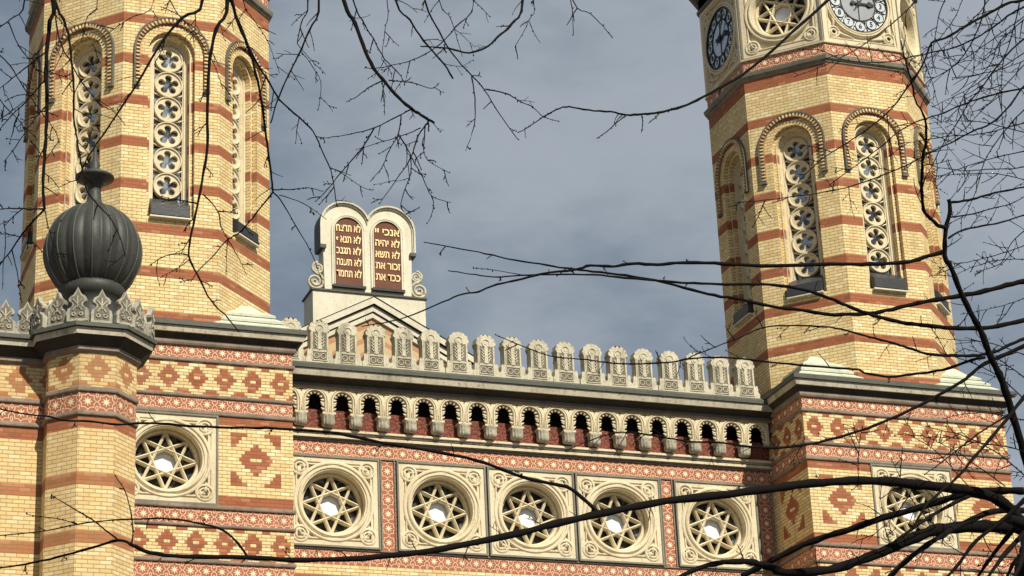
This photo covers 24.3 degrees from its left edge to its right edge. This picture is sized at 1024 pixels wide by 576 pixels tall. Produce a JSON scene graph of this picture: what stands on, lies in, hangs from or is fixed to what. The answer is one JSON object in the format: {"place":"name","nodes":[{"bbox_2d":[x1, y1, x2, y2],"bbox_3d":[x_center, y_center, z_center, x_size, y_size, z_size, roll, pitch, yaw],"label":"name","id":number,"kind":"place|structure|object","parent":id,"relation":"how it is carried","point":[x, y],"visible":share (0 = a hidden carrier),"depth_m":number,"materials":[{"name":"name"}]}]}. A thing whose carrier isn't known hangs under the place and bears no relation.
{"place":"outdoors","nodes":[
{"label":"outdoors","id":0,"kind":"place"},
{"bbox_2d":[0,0,612,331],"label":"bare tree","id":1,"kind":"object","parent":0,"point":[54,5],"visible":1,"depth_m":12.02,"materials":[{"name":"brown plant"}]},
{"bbox_2d":[0,0,1018,575],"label":"synagogue","id":2,"kind":"structure","parent":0,"point":[126,338],"depth_m":55.83,"materials":[{"name":"brick"}]},
{"bbox_2d":[20,53,40,261],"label":"arched window","id":3,"kind":"structure","parent":2,"relation":"in","point":[36,78],"depth_m":55.92,"materials":[{"name":"stone"}]},
{"bbox_2d":[48,22,114,215],"bbox_3d":[-9.743,-3.706,54.286,1.780,5.075,0.580,-12,-24,22],"label":"arched window","id":4,"kind":"structure","parent":2,"relation":"in","point":[87,66],"depth_m":54.62,"materials":[{"name":"stone"}]},
{"bbox_2d":[133,17,210,221],"bbox_3d":[-7.803,-3.818,54.234,1.780,5.075,0.580,5,-23,-19],"label":"arched window","id":5,"kind":"structure","parent":2,"relation":"in","point":[171,82],"depth_m":54.38,"materials":[{"name":"stone"}]},
{"bbox_2d":[135,410,218,505],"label":"rosette window","id":6,"kind":"structure","parent":2,"relation":"in","point":[174,464],"depth_m":51.25,"materials":[{"name":"stone"}]},
{"bbox_2d":[225,40,266,247],"bbox_3d":[-6.367,-3.385,55.471,0.580,5.075,1.780,-12,-24,22],"label":"arched window","id":7,"kind":"structure","parent":2,"relation":"in","point":[244,80],"depth_m":55.81,"materials":[{"name":"stone"}]},
{"bbox_2d":[293,453,380,549],"bbox_3d":[-4.103,4.916,54.177,2.170,2.150,0.455,5,-23,-19],"label":"rosette window","id":8,"kind":"structure","parent":2,"relation":"in","point":[337,498],"depth_m":54.21,"materials":[{"name":"stone"}]},
{"bbox_2d":[396,460,488,555],"bbox_3d":[-1.669,5.148,55.032,2.170,2.150,0.455,5,-23,-19],"label":"rosette window","id":9,"kind":"structure","parent":2,"relation":"in","point":[439,504],"depth_m":55.06,"materials":[{"name":"stone"}]},
{"bbox_2d":[486,467,577,560],"bbox_3d":[0.408,5.346,55.762,2.170,2.150,0.455,5,-23,-19],"label":"rosette window","id":10,"kind":"structure","parent":2,"relation":"in","point":[511,499],"depth_m":55.74,"materials":[{"name":"stone"}]},
{"bbox_2d":[574,473,664,565],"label":"rosette window","id":11,"kind":"structure","parent":2,"relation":"in","point":[628,537],"depth_m":56.47,"materials":[{"name":"stone"}]},
{"bbox_2d":[673,479,762,571],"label":"rosette window","id":12,"kind":"structure","parent":2,"relation":"in","point":[711,530],"depth_m":57.36,"materials":[{"name":"stone"}]},
{"bbox_2d":[715,137,753,326],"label":"arched window","id":13,"kind":"structure","parent":2,"relation":"in","point":[732,174],"depth_m":61.99,"materials":[{"name":"stone"}]},
{"bbox_2d":[737,0,822,59],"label":"rosette window","id":14,"kind":"structure","parent":2,"relation":"in","point":[763,24],"depth_m":62.29,"materials":[{"name":"stone"}]},
{"bbox_2d":[758,111,827,299],"bbox_3d":[7.274,-2.086,60.265,1.780,5.075,0.580,-12,-24,22],"label":"arched window","id":15,"kind":"structure","parent":2,"relation":"in","point":[799,225],"depth_m":60.45,"materials":[{"name":"stone"}]},
{"bbox_2d":[842,107,908,292],"bbox_3d":[9.215,-2.197,60.213,1.780,5.075,0.580,5,-23,-19],"label":"arched window","id":16,"kind":"structure","parent":2,"relation":"in","point":[879,205],"depth_m":60.37,"materials":[{"name":"stone"}]},
{"bbox_2d":[895,0,924,81],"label":"rosette window","id":17,"kind":"structure","parent":2,"relation":"in","point":[912,44],"depth_m":64.05,"materials":[{"name":"stone"}]},
{"bbox_2d":[870,463,960,549],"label":"rosette window","id":18,"kind":"structure","parent":2,"relation":"in","point":[892,501],"depth_m":57.16,"materials":[{"name":"stone"}]},
{"bbox_2d":[913,127,950,315],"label":"arched window","id":19,"kind":"structure","parent":2,"relation":"in","point":[929,205],"depth_m":61.74,"materials":[{"name":"stone"}]},
{"bbox_2d":[0,0,1023,575],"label":"bare tree","id":20,"kind":"object","parent":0,"point":[1010,524],"visible":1,"depth_m":12.93,"materials":[{"name":"brown plant"}]},
{"bbox_2d":[0,0,1023,546],"label":"sky","id":21,"kind":"structure","parent":0,"point":[560,194],"materials":[{"name":"grey"}]}
]}

